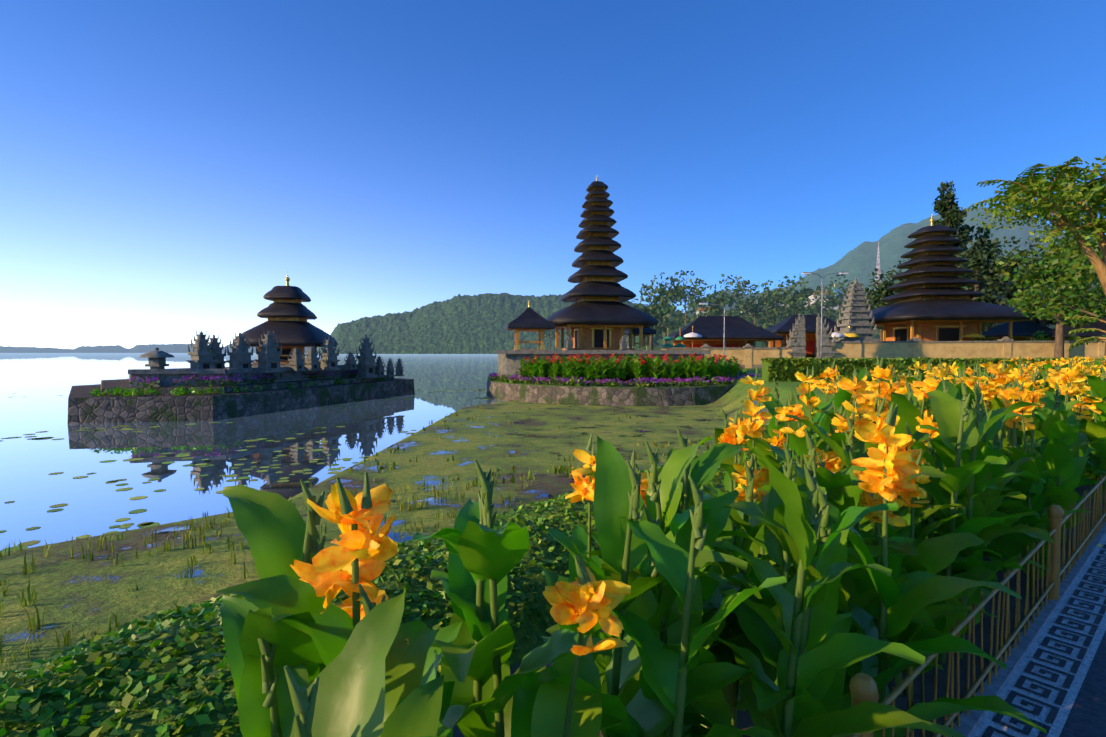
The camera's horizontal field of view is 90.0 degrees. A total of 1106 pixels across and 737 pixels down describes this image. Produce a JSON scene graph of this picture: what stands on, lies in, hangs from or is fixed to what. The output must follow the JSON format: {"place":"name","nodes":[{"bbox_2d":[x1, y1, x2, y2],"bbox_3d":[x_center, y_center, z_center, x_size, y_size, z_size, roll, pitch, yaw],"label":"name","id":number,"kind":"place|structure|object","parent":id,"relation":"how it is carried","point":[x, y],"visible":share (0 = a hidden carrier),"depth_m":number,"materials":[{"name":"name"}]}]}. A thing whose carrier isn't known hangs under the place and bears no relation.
{"place":"outdoors","nodes":[
{"label":"outdoors","id":0,"kind":"place"},
{"bbox_2d":[0,344,318,352],"bbox_3d":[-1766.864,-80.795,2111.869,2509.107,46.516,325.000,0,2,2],"label":"shore hills","id":1,"kind":"structure","parent":0,"point":[174,348],"depth_m":2015.76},
{"bbox_2d":[0,353,504,552],"bbox_3d":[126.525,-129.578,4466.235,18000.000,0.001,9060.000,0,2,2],"label":"lake water","id":2,"kind":"structure","parent":0,"point":[38,384],"depth_m":17.81,"materials":[{"name":"blue liquid"}]},
{"bbox_2d":[68,365,414,423],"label":"islet left terraces","id":3,"kind":"object","parent":2,"relation":"in","point":[163,405],"visible":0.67,"depth_m":26.06,"materials":[{"name":"stone"}]},
{"bbox_2d":[88,369,385,396],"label":"shrubs","id":4,"kind":"object","parent":3,"relation":"on","point":[126,392],"visible":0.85,"depth_m":25.50,"materials":[{"name":"green plant"}]},
{"bbox_2d":[139,330,403,386],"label":"stone shrines","id":5,"kind":"object","parent":3,"relation":"on","point":[205,355],"visible":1,"depth_m":28.42,"materials":[{"name":"grey stone"}]},
{"bbox_2d":[232,272,337,367],"bbox_3d":[-16.189,-2.935,33.814,5.130,5.930,5.165,0,2,-6],"label":"pagoda","id":6,"kind":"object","parent":3,"relation":"on","point":[287,313],"visible":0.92,"depth_m":32.61,"materials":[{"name":"black wood"}]},
{"bbox_2d":[0,388,493,551],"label":"lily pads","id":7,"kind":"object","parent":2,"relation":"on","point":[25,545],"visible":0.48,"depth_m":13.75,"materials":[{"name":"green plant"}]},
{"bbox_2d":[317,293,692,353],"bbox_3d":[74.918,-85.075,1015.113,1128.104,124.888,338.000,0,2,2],"label":"forest hill","id":8,"kind":"structure","parent":0,"point":[466,324],"depth_m":922.62,"materials":[{"name":"green plant"}]},
{"bbox_2d":[0,368,1105,736],"bbox_3d":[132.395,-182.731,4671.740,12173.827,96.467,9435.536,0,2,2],"label":"terrain","id":9,"kind":"structure","parent":0,"point":[78,596],"depth_m":9.20,"materials":[{"name":"green plant"}]},
{"bbox_2d":[0,392,746,665],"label":"marsh grass","id":10,"kind":"structure","parent":9,"relation":"on","point":[26,569],"depth_m":8.52,"materials":[{"name":"green plant"}]},
{"bbox_2d":[0,410,838,736],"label":"ground cover mound","id":11,"kind":"object","parent":9,"relation":"on","point":[166,676],"visible":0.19,"depth_m":2.39,"materials":[{"name":"green plant"}]},
{"bbox_2d":[486,350,734,405],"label":"islet terraces","id":12,"kind":"object","parent":9,"relation":"on","point":[509,362],"visible":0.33,"depth_m":31.36,"materials":[{"name":"stone"}]},
{"bbox_2d":[505,302,685,349],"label":"islet pavilions","id":13,"kind":"object","parent":12,"relation":"on","point":[528,319],"visible":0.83,"depth_m":37.08,"materials":[{"name":"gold wood"}]},
{"bbox_2d":[546,176,658,349],"bbox_3d":[3.200,-7.534,40.095,7.699,12.930,7.765,0,2,-8],"label":"pagoda","id":14,"kind":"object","parent":12,"relation":"on","point":[598,315],"visible":0.98,"depth_m":38.68,"materials":[{"name":"black wood"}]},
{"bbox_2d":[487,353,759,386],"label":"islet plants","id":15,"kind":"object","parent":12,"relation":"on","point":[647,371],"visible":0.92,"depth_m":32.86,"materials":[{"name":"green plant"}]},
{"bbox_2d":[216,355,1105,736],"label":"canna bed","id":16,"kind":"object","parent":9,"relation":"on","point":[878,521],"visible":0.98,"depth_m":1.73,"materials":[{"name":"green plant"}]},
{"bbox_2d":[536,257,1051,349],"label":"tree row","id":17,"kind":"object","parent":9,"relation":"on","point":[661,310],"visible":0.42,"depth_m":100.97,"materials":[{"name":"green plant"}]},
{"bbox_2d":[626,283,1104,349],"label":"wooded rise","id":18,"kind":"structure","parent":9,"relation":"on","point":[658,341],"depth_m":248.29,"materials":[{"name":"green plant"}]},
{"bbox_2d":[695,284,844,315],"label":"hillside houses","id":19,"kind":"structure","parent":18,"relation":"on","point":[811,297],"depth_m":274.49,"materials":[{"name":"white wood"}]},
{"bbox_2d":[660,314,1105,367],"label":"wall","id":20,"kind":"structure","parent":9,"relation":"on","point":[749,355],"depth_m":49.82,"materials":[{"name":"beige stone"}]},
{"bbox_2d":[664,272,1105,360],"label":"compound pavilions","id":21,"kind":"object","parent":9,"relation":"on","point":[724,331],"visible":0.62,"depth_m":56.05,"materials":[{"name":"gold wood"}]},
{"bbox_2d":[761,357,1099,381],"bbox_3d":[36.005,0.093,29.064,49.378,1.483,1.571,0,2,2],"label":"clipped hedge","id":22,"kind":"object","parent":9,"relation":"on","point":[781,369],"visible":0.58,"depth_m":29.05,"materials":[{"name":"green plant"}]},
{"bbox_2d":[840,216,1037,340],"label":"pagoda","id":23,"kind":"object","parent":9,"relation":"on","point":[932,301],"visible":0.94,"depth_m":55.86,"materials":[{"name":"black wood"}]},
{"bbox_2d":[781,181,1105,357],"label":"trees","id":24,"kind":"object","parent":9,"relation":"on","point":[1052,283],"visible":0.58,"depth_m":47.65,"materials":[{"name":"green plant"}]},
{"bbox_2d":[847,472,1105,736],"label":"garden fence","id":25,"kind":"object","parent":9,"relation":"on","point":[863,687],"visible":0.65,"depth_m":2.88,"materials":[{"name":"wood"}]},
{"bbox_2d":[946,522,1105,736],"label":"bed kerb","id":26,"kind":"structure","parent":9,"relation":"on","point":[970,722],"depth_m":3.06,"materials":[{"name":"concrete"}]},
{"bbox_2d":[966,155,1105,365],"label":"leafy tree","id":27,"kind":"object","parent":9,"relation":"on","point":[1048,204],"visible":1,"depth_m":14.04,"materials":[{"name":"green plant"}]},
{"bbox_2d":[0,0,1105,348],"label":"sky","id":28,"kind":"structure","parent":0,"point":[166,166],"materials":[{"name":"blue"}]},
{"bbox_2d":[875,243,880,285],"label":"telecom tower","id":29,"kind":"structure","parent":0,"point":[878,259],"depth_m":1467.76,"materials":[{"name":"paint"}]},
{"bbox_2d":[687,207,1077,312],"bbox_3d":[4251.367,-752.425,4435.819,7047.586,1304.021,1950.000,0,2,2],"label":"mountain","id":30,"kind":"structure","parent":0,"point":[859,262],"depth_m":4254.21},
{"bbox_2d":[1060,631,1105,736],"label":"asphalt path","id":31,"kind":"structure","parent":0,"point":[1086,717],"depth_m":2.57,"materials":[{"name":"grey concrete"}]},
{"bbox_2d":[970,534,1105,736],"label":"patterned paving","id":32,"kind":"structure","parent":31,"relation":"on","point":[1042,686],"depth_m":2.90,"materials":[{"name":"tile"}]}
]}

